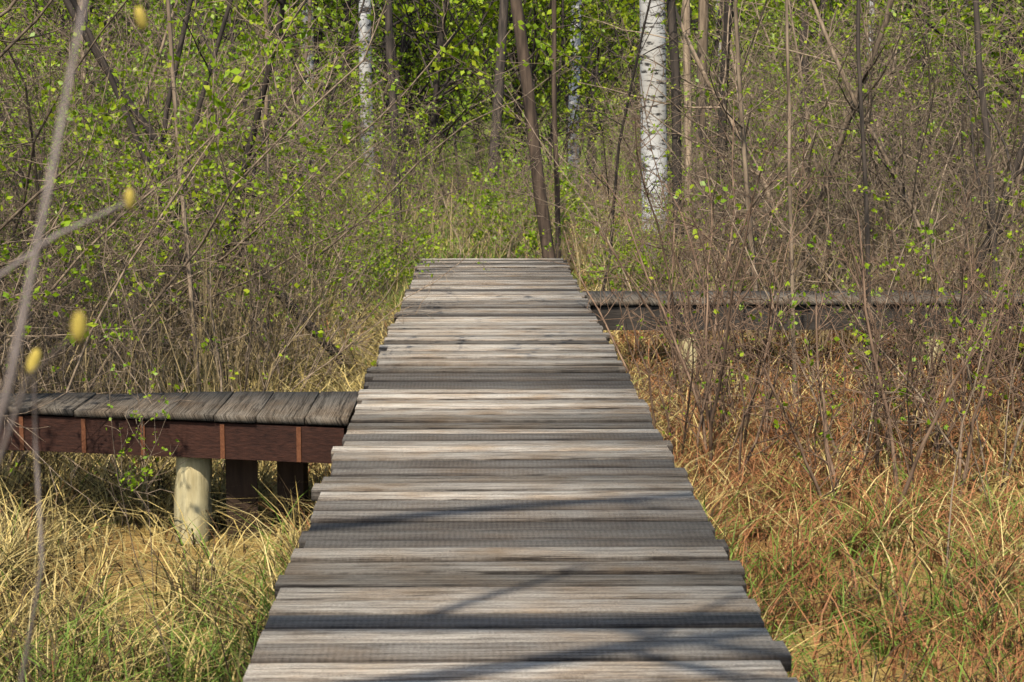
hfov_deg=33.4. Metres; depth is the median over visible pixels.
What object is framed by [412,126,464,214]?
shrub
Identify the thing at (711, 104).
shrub
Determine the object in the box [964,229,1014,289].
sapling
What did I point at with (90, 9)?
tree
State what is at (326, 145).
shrub
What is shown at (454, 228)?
shrub
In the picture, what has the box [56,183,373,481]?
shrub
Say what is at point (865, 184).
tall stem
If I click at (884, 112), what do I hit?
shrub
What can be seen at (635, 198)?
shrub
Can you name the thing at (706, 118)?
shrub
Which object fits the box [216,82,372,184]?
shrub
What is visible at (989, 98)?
shrub
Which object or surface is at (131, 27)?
shrub
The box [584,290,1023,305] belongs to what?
spur deck
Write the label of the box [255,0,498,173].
tree
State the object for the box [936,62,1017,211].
shrub
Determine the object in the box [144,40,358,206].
shrub
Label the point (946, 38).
shrub
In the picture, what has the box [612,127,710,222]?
shrub
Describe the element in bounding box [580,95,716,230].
shrub
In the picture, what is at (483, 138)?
shrub
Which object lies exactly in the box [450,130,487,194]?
shrub
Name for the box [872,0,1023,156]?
tree
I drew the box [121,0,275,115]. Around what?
tree
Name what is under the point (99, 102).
shrub
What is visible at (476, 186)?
green bush
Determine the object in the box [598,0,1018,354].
shrub
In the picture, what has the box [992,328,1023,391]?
red shrub
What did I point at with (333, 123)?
shrub
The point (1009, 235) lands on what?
sapling
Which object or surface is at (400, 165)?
shrub
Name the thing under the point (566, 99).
tree
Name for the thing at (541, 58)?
tree
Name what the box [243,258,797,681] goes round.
boardwalk deck
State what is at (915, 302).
red shrub
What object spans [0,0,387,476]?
shrub
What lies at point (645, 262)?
green bush
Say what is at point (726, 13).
grey trunk
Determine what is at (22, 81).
shrub
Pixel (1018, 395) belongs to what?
red shrub
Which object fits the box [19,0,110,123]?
young tree
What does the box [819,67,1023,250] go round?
shrub
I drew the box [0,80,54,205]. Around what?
shrub
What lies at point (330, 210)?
shrub
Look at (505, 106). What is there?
tree
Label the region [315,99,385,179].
shrub
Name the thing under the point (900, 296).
red shrub
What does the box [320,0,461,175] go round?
tree
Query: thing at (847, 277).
sapling
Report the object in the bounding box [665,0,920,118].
tree
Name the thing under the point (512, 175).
shrub
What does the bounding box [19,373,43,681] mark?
stem
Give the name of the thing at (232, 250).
shrub
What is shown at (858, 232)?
sapling
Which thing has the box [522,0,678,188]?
tree
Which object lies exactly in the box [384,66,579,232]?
shrub
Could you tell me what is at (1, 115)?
young tree
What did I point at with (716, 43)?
tree
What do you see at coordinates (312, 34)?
shrub
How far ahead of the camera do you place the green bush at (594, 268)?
19.11 m
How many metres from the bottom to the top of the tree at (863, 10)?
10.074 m
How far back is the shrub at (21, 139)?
9.85 m
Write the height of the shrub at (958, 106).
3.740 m
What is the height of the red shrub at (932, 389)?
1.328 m
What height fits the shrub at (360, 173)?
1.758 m
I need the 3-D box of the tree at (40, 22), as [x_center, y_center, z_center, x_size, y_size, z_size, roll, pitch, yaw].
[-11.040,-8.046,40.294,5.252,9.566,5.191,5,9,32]
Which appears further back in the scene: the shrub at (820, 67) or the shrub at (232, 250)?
the shrub at (820, 67)
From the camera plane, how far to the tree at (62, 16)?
24.10 m
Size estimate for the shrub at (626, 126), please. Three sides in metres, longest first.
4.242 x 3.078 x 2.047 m
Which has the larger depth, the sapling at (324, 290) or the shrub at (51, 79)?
the shrub at (51, 79)
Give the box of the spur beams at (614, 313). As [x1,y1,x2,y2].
[590,304,1023,329]
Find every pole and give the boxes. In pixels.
[378,6,383,183]
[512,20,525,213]
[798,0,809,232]
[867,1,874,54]
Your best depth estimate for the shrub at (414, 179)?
23.50 m
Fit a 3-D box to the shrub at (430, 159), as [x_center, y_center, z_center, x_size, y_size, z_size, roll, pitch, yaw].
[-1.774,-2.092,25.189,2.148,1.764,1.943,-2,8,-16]
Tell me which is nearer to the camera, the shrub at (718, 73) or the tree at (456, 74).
the shrub at (718, 73)
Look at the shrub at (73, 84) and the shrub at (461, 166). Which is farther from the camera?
the shrub at (461, 166)
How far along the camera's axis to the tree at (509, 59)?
31.17 m
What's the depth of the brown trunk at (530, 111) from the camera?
18.32 m
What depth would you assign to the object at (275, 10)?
19.87 m
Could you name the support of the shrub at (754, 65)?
on the ground at (128, 554)
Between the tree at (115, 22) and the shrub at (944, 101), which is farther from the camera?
the tree at (115, 22)
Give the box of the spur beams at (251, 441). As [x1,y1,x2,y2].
[0,411,354,463]
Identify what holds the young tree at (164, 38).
on the ground at (128, 554)
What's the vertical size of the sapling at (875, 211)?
1.907 m
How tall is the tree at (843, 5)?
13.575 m
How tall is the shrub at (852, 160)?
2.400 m
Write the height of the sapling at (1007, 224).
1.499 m
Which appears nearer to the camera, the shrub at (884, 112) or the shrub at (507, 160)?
the shrub at (884, 112)
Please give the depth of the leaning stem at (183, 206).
10.94 m
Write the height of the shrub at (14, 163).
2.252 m
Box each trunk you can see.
[63,0,360,371]
[302,2,313,205]
[358,0,375,222]
[384,0,403,262]
[482,0,508,229]
[510,0,554,257]
[551,0,560,257]
[568,0,581,211]
[639,0,668,266]
[666,0,685,285]
[682,0,692,266]
[691,0,708,289]
[713,0,732,277]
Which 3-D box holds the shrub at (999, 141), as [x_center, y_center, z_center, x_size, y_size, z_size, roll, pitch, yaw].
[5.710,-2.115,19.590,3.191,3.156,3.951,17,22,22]
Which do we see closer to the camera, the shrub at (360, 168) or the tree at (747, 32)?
the shrub at (360, 168)
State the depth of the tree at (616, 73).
45.45 m
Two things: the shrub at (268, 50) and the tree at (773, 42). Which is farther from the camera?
the tree at (773, 42)
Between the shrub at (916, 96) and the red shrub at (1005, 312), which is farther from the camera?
the shrub at (916, 96)
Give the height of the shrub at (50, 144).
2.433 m
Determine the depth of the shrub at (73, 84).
24.23 m
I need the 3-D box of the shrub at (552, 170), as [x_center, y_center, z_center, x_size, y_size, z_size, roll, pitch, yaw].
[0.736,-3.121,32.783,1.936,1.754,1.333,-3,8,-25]
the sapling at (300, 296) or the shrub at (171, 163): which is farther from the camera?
the sapling at (300, 296)
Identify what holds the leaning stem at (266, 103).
on the ground at (128, 554)
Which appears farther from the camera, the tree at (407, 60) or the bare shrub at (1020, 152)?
the tree at (407, 60)
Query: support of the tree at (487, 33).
on the ground at (128, 554)
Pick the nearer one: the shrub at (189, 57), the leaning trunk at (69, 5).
the leaning trunk at (69, 5)
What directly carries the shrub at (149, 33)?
on the ground at (128, 554)
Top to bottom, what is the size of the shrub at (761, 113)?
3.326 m
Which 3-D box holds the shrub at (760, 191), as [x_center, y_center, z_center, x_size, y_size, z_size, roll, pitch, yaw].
[1.664,-1.280,15.683,3.560,2.844,2.875,-2,-3,33]
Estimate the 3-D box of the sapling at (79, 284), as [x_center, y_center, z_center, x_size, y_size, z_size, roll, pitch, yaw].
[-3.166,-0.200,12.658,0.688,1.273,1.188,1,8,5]
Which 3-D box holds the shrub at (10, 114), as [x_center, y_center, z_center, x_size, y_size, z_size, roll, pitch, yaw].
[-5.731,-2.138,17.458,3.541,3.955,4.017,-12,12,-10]
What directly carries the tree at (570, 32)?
on the ground at (128, 554)
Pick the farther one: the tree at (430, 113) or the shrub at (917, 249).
the tree at (430, 113)
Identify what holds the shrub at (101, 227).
on the ground at (128, 554)
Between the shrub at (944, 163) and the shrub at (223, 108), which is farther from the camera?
the shrub at (944, 163)
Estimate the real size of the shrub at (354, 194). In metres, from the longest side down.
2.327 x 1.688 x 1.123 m
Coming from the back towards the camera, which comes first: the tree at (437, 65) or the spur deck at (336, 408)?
the tree at (437, 65)
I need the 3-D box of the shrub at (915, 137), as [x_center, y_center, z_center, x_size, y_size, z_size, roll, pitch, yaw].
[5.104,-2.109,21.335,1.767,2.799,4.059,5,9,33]
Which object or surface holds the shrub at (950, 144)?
on the ground at (128, 554)
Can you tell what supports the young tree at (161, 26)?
on the ground at (128, 554)
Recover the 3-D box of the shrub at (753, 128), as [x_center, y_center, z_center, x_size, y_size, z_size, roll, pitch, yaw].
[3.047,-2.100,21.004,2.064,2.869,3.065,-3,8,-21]
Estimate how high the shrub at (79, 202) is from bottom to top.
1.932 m
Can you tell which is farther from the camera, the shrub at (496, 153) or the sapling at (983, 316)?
the shrub at (496, 153)
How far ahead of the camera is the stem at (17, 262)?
1.30 m
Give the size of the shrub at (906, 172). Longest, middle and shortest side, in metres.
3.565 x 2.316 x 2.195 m
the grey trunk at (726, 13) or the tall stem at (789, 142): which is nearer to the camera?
the tall stem at (789, 142)
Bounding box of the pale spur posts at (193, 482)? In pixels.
[174,457,212,543]
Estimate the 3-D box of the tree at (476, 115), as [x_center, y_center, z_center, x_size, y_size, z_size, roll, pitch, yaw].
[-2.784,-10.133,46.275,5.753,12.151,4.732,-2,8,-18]
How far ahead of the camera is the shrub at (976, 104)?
22.26 m
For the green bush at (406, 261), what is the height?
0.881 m
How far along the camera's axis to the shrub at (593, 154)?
34.48 m
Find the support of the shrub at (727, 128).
on the ground at (128, 554)
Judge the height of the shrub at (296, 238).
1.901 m
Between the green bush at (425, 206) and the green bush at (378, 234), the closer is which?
the green bush at (378, 234)
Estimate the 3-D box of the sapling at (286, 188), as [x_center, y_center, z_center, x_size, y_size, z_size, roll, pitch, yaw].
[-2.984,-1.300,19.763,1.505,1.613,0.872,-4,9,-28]
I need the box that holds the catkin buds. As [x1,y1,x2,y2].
[27,7,147,372]
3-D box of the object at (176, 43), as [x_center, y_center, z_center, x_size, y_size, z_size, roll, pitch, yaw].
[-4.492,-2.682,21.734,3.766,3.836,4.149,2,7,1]
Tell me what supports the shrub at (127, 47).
on the ground at (128, 554)
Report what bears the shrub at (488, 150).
on the ground at (128, 554)
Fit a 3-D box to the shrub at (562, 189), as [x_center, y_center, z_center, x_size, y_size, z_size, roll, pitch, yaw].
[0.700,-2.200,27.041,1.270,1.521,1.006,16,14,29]
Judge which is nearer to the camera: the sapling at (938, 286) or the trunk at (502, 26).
the sapling at (938, 286)
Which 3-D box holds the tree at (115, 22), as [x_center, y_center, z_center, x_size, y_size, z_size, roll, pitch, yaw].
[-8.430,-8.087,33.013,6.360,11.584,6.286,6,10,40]
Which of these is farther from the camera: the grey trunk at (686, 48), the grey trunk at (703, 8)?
the grey trunk at (686, 48)
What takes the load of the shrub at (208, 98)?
on the ground at (128, 554)
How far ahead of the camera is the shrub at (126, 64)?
19.73 m
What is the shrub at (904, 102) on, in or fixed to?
on the ground at (128, 554)
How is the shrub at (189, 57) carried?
on the ground at (128, 554)
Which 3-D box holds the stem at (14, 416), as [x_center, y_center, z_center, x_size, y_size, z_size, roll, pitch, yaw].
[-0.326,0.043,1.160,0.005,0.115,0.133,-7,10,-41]
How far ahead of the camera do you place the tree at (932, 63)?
23.97 m
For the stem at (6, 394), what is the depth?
1.00 m
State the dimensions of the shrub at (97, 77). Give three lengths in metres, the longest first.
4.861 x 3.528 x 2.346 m
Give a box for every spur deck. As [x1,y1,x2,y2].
[0,391,358,425]
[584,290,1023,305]
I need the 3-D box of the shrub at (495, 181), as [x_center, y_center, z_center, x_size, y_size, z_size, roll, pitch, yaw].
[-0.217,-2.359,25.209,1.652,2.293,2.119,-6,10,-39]
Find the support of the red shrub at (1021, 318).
on the ground at (128, 554)
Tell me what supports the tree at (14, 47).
on the ground at (128, 554)
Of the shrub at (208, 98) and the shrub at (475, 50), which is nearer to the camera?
the shrub at (475, 50)
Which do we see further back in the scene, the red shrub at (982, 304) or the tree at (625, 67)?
the tree at (625, 67)
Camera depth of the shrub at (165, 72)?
15.21 m
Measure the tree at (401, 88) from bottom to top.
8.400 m
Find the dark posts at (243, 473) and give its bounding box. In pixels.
[225,459,308,538]
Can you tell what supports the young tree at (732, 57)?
on the ground at (128, 554)
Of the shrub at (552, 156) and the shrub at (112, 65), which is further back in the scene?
the shrub at (552, 156)
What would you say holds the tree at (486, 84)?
on the ground at (128, 554)
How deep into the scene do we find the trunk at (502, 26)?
28.84 m
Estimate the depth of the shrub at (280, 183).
11.59 m
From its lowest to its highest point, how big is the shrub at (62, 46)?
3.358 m
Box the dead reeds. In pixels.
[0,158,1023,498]
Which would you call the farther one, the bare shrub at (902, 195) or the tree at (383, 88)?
the tree at (383, 88)
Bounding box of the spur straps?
[19,416,301,461]
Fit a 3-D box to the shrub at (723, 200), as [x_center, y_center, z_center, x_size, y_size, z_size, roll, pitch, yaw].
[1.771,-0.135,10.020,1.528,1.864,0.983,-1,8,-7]
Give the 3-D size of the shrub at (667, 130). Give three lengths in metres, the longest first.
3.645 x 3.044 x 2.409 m
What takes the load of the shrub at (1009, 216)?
on the ground at (128, 554)
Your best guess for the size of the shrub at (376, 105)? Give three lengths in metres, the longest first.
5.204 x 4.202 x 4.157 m
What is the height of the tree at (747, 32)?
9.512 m
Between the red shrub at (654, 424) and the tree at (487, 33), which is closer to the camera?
the red shrub at (654, 424)
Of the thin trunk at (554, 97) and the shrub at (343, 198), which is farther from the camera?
the thin trunk at (554, 97)
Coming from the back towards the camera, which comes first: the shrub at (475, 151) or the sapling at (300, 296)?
the shrub at (475, 151)
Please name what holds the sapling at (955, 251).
on the ground at (128, 554)
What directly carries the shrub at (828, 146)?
on the ground at (128, 554)
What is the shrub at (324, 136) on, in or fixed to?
on the ground at (128, 554)
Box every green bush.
[111,167,439,313]
[287,192,410,304]
[306,213,353,267]
[344,204,415,253]
[350,225,452,292]
[365,150,598,257]
[382,178,480,239]
[413,165,574,232]
[498,153,604,257]
[514,195,700,291]
[560,180,641,242]
[583,225,636,287]
[600,205,692,260]
[632,236,776,290]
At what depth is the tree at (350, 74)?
43.38 m
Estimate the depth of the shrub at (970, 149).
19.03 m
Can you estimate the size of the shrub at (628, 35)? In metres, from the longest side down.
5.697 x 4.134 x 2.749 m
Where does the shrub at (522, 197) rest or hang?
on the ground at (128, 554)
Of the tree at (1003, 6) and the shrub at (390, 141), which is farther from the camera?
the shrub at (390, 141)
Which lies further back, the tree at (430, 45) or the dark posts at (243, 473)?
the tree at (430, 45)
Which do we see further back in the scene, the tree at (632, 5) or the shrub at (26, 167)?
the tree at (632, 5)
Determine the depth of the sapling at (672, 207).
18.47 m
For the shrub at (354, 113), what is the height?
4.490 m
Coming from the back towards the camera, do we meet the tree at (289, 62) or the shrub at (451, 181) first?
the tree at (289, 62)
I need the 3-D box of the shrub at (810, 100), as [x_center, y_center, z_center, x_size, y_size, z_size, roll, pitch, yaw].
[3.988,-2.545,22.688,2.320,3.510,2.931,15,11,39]
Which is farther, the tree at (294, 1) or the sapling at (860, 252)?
the tree at (294, 1)
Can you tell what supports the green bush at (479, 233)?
on the ground at (128, 554)
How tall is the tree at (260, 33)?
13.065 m
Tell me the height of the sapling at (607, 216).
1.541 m
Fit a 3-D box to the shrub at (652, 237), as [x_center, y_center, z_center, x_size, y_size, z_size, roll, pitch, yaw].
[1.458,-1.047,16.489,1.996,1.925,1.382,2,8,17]
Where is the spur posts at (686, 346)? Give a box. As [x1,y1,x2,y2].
[672,330,943,381]
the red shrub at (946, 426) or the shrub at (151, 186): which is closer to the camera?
the red shrub at (946, 426)
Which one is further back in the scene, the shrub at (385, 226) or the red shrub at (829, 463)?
the shrub at (385, 226)
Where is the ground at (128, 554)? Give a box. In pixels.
[0,174,1023,681]
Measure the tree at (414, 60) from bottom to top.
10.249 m
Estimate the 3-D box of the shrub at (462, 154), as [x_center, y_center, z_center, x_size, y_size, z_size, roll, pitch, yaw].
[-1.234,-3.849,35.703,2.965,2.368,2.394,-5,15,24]
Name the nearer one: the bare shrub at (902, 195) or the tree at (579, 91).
the bare shrub at (902, 195)
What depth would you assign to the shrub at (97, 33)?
21.06 m
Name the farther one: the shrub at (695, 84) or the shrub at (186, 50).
the shrub at (695, 84)
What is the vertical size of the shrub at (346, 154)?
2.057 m
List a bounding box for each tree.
[0,0,30,113]
[0,0,81,269]
[0,0,115,296]
[0,0,123,137]
[1,0,53,100]
[1,0,230,390]
[2,0,164,221]
[2,0,240,99]
[3,0,132,97]
[3,0,358,202]
[4,0,100,100]
[4,1,74,112]
[9,0,166,136]
[10,0,154,104]
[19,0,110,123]
[22,0,297,96]
[26,0,240,276]
[52,0,239,80]
[78,0,321,150]
[88,1,239,208]
[93,4,228,75]
[114,0,334,365]
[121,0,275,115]
[124,0,371,138]
[157,0,290,276]
[166,0,281,146]
[199,6,354,145]
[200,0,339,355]
[206,0,358,137]
[224,1,360,173]
[225,1,377,106]
[233,0,365,257]
[238,0,461,200]
[242,0,516,208]
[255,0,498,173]
[258,0,588,224]
[263,0,394,223]
[270,0,403,253]
[318,0,469,149]
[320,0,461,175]
[320,4,465,132]
[322,0,513,150]
[323,0,465,200]
[323,3,459,186]
[325,0,481,169]
[325,3,504,186]
[339,0,486,201]
[342,3,547,186]
[371,0,618,217]
[374,2,481,189]
[377,8,478,132]
[382,0,595,212]
[397,0,670,203]
[401,0,667,192]
[409,0,493,193]
[415,0,636,138]
[418,0,696,196]
[434,0,633,187]
[439,0,680,192]
[446,6,530,164]
[467,12,516,168]
[470,1,560,177]
[483,0,610,209]
[503,0,639,192]
[511,0,697,184]
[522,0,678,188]
[527,6,631,156]
[529,0,695,183]
[538,0,764,186]
[542,58,613,180]
[551,0,722,290]
[558,0,850,176]
[565,0,808,125]
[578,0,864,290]
[580,0,774,118]
[584,19,617,182]
[596,4,696,121]
[600,0,756,120]
[614,7,716,124]
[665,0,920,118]
[666,0,841,224]
[667,0,862,113]
[692,0,777,113]
[693,1,843,100]
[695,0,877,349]
[695,1,826,119]
[708,0,834,91]
[708,1,842,103]
[716,0,830,113]
[717,0,946,103]
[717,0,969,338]
[723,0,897,286]
[742,0,1023,182]
[750,0,878,112]
[764,0,917,140]
[773,0,1023,188]
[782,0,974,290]
[824,0,1023,108]
[830,0,996,284]
[833,5,873,103]
[834,0,1023,155]
[863,0,981,145]
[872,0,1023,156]
[903,0,1019,165]
[930,0,1023,60]
[931,5,1023,168]
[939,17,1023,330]
[996,0,1023,20]
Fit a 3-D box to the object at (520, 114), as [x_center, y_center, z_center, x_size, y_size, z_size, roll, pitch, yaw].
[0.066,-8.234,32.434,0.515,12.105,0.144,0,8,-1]
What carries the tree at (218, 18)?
on the ground at (128, 554)
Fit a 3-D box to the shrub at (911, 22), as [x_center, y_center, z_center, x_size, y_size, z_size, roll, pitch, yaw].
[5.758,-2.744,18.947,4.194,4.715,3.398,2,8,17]
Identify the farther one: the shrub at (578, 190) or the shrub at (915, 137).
the shrub at (578, 190)
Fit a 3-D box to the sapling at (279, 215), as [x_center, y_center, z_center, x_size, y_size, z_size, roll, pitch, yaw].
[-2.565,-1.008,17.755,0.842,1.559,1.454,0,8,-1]
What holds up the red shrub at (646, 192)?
on the ground at (128, 554)
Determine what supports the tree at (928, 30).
on the ground at (128, 554)
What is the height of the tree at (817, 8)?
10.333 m
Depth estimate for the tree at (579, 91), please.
32.21 m
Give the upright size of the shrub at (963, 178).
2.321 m
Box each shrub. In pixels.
[0,0,108,222]
[0,0,178,329]
[0,0,208,332]
[0,0,258,370]
[0,0,289,221]
[0,0,290,292]
[0,0,310,349]
[0,0,363,258]
[0,0,379,552]
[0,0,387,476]
[0,0,478,465]
[0,0,588,388]
[0,1,43,206]
[0,1,110,392]
[0,4,218,138]
[0,8,348,389]
[0,28,78,284]
[0,37,230,392]
[0,44,261,393]
[0,45,424,217]
[0,58,265,393]
[0,60,168,368]
[0,69,67,224]
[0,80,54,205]
[0,86,188,389]
[0,93,176,392]
[0,104,270,379]
[0,105,95,324]
[0,109,243,393]
[0,113,81,367]
[0,132,183,491]
[0,137,84,327]
[0,146,142,389]
[0,160,211,380]
[0,213,196,481]
[1,0,398,316]
[1,64,92,192]
[1,73,73,173]
[1,78,135,372]
[1,148,340,391]
[2,2,69,103]
[3,6,134,151]
[4,12,233,281]
[4,75,135,202]
[7,21,125,218]
[9,37,117,212]
[9,175,502,391]
[19,166,224,393]
[20,51,244,200]
[24,39,257,220]
[26,99,180,286]
[30,62,259,212]
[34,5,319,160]
[39,0,373,266]
[40,0,245,259]
[41,12,236,211]
[57,0,235,171]
[57,14,329,225]
[58,57,247,314]
[61,103,335,391]
[70,0,368,254]
[75,68,330,347]
[85,0,464,303]
[92,46,361,236]
[93,4,349,186]
[100,30,406,259]
[110,148,389,333]
[111,154,294,306]
[114,72,326,260]
[120,0,430,268]
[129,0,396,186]
[136,1,426,183]
[140,60,304,234]
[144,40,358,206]
[164,143,329,385]
[189,8,498,228]
[192,189,448,391]
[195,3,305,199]
[216,23,511,197]
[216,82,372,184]
[226,151,365,274]
[228,86,454,287]
[229,50,352,210]
[230,87,357,211]
[261,97,436,193]
[271,123,431,249]
[273,155,386,252]
[276,103,400,197]
[281,76,405,193]
[289,110,358,190]
[309,72,359,206]
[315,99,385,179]
[317,155,481,259]
[319,136,440,224]
[320,148,374,220]
[324,123,361,194]
[329,159,374,234]
[351,136,388,207]
[351,140,470,243]
[359,116,457,210]
[362,111,495,259]
[376,143,446,202]
[379,145,526,220]
[381,122,517,218]
[382,103,503,200]
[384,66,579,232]
[404,122,671,286]
[408,147,487,228]
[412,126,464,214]
[424,106,565,245]
[424,130,486,208]
[425,118,512,210]
[440,0,890,290]
[440,80,612,213]
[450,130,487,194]
[454,94,639,227]
[455,120,527,199]
[456,136,592,199]
[468,31,867,225]
[472,8,749,222]
[472,123,562,257]
[481,151,554,204]
[485,56,888,334]
[500,139,593,215]
[501,138,518,200]
[527,0,937,247]
[530,141,614,245]
[531,158,594,220]
[536,201,727,400]
[542,127,576,185]
[544,136,607,208]
[556,136,761,290]
[559,104,636,212]
[561,110,769,238]
[568,121,747,290]
[568,152,816,279]
[569,72,683,208]
[570,126,613,201]
[571,72,748,213]
[574,128,639,198]
[577,24,797,170]
[578,170,629,209]
[579,77,1023,334]
[579,96,863,492]
[579,172,814,443]
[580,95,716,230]
[582,4,886,232]
[588,93,683,192]
[592,39,798,213]
[593,41,693,192]
[597,46,752,211]
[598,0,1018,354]
[598,46,814,410]
[600,101,928,284]
[601,109,716,191]
[610,4,854,197]
[610,58,772,202]
[611,0,959,211]
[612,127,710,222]
[615,45,782,168]
[615,111,728,201]
[617,113,829,240]
[618,285,728,459]
[622,12,914,343]
[623,139,829,290]
[624,59,775,179]
[634,32,816,176]
[635,164,833,490]
[651,229,806,448]
[652,273,808,450]
[656,143,820,341]
[661,0,946,332]
[666,31,924,145]
[666,48,824,231]
[667,13,824,222]
[675,38,958,290]
[682,116,950,284]
[691,1,907,158]
[692,73,827,179]
[693,68,860,238]
[693,109,811,183]
[694,115,779,227]
[707,0,935,199]
[707,59,922,239]
[708,102,909,250]
[709,0,933,290]
[713,43,1023,347]
[714,262,1022,521]
[716,55,984,160]
[727,67,856,284]
[728,0,877,123]
[728,18,893,233]
[729,25,811,160]
[730,0,982,287]
[732,73,797,178]
[737,1,928,257]
[737,129,995,268]
[744,13,1022,233]
[745,0,840,137]
[748,13,1023,255]
[749,11,854,118]
[750,0,982,189]
[753,0,1023,288]
[754,0,1023,289]
[754,13,998,190]
[759,87,978,252]
[764,9,1023,290]
[773,0,1015,229]
[780,273,947,497]
[786,75,1020,190]
[786,250,1002,472]
[790,45,1021,244]
[792,0,1023,272]
[792,42,918,211]
[796,1,1023,351]
[798,158,1023,415]
[798,210,1023,506]
[804,0,1018,272]
[804,213,963,416]
[810,249,1023,479]
[817,9,945,191]
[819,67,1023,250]
[821,223,995,442]
[825,64,982,249]
[826,0,1023,229]
[835,98,1022,288]
[839,48,1001,254]
[839,56,991,229]
[846,92,976,210]
[846,101,1020,235]
[853,220,1023,415]
[854,20,1023,189]
[859,38,1023,264]
[861,0,1023,270]
[871,148,999,260]
[886,53,1023,269]
[887,79,1023,189]
[893,0,1023,246]
[893,100,1007,262]
[899,153,1023,289]
[900,221,1023,408]
[904,5,1023,227]
[908,107,1023,205]
[914,88,1016,218]
[918,185,1023,388]
[920,242,1023,395]
[925,0,1023,220]
[925,95,1023,224]
[926,283,1023,455]
[935,220,1023,416]
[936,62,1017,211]
[936,84,1023,289]
[959,0,1023,211]
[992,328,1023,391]
[994,286,1023,363]
[998,24,1023,220]
[1005,357,1023,413]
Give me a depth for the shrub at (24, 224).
10.04 m
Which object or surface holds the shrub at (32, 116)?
on the ground at (128, 554)
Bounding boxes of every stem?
[0,0,85,435]
[0,202,125,277]
[0,335,72,463]
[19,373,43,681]
[157,0,192,381]
[166,0,200,391]
[263,0,271,366]
[785,0,796,413]
[856,0,871,385]
[973,0,1003,344]
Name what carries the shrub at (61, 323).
on the ground at (128, 554)
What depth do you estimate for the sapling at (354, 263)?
15.80 m
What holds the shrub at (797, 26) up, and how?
on the ground at (128, 554)
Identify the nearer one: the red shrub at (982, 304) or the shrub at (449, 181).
the red shrub at (982, 304)
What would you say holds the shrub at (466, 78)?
on the ground at (128, 554)
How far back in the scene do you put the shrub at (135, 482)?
7.08 m
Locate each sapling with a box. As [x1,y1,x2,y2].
[0,115,77,324]
[0,123,49,271]
[0,220,161,389]
[22,231,118,371]
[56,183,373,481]
[76,353,184,457]
[82,166,284,389]
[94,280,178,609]
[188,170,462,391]
[207,161,322,248]
[208,240,323,337]
[236,260,333,363]
[246,180,303,276]
[257,193,443,336]
[286,214,395,321]
[298,260,360,330]
[306,203,376,318]
[331,203,422,323]
[573,166,682,276]
[591,154,683,285]
[611,182,803,334]
[614,212,701,287]
[621,228,695,290]
[638,179,738,288]
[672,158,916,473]
[702,203,828,342]
[712,206,761,283]
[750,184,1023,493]
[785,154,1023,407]
[798,188,904,289]
[798,330,931,458]
[806,258,888,383]
[812,147,968,361]
[824,224,912,283]
[833,198,907,287]
[846,151,996,526]
[902,227,1009,289]
[904,245,983,333]
[933,224,990,286]
[939,229,1023,389]
[945,258,1008,588]
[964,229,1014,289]
[972,197,1023,276]
[990,237,1023,340]
[999,174,1020,265]
[1001,275,1023,328]
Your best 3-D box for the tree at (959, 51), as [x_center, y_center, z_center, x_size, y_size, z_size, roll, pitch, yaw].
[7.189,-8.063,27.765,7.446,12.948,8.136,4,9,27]
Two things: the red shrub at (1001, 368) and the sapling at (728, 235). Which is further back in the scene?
the sapling at (728, 235)
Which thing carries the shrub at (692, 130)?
on the ground at (128, 554)
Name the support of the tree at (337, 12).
on the ground at (128, 554)
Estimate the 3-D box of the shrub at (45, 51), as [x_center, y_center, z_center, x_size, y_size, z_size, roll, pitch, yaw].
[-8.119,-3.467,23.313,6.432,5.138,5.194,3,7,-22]
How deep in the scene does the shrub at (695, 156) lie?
15.59 m
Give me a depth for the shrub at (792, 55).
28.84 m
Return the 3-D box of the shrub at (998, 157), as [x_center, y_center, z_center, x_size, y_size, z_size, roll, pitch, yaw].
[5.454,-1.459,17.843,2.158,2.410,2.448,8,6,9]
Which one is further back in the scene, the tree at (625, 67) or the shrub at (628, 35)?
the tree at (625, 67)
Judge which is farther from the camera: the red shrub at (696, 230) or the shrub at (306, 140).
the shrub at (306, 140)
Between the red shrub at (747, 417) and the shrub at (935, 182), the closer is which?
the red shrub at (747, 417)
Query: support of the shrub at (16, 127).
on the ground at (128, 554)
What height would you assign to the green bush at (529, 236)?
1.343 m
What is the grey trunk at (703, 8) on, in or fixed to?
on the ground at (128, 554)
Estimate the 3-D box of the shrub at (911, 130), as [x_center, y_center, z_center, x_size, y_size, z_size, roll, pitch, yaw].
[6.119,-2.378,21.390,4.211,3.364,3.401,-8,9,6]
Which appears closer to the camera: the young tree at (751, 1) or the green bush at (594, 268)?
the young tree at (751, 1)
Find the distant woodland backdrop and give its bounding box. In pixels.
[1,0,940,173]
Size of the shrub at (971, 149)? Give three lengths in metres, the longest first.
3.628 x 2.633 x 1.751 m
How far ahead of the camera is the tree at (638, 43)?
47.86 m
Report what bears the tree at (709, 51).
on the ground at (128, 554)
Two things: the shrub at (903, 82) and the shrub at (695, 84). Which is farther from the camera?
the shrub at (695, 84)
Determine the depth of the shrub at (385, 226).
11.91 m
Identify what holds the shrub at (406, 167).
on the ground at (128, 554)
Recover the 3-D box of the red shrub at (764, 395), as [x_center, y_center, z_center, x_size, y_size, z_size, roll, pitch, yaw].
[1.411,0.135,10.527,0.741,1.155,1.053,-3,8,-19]

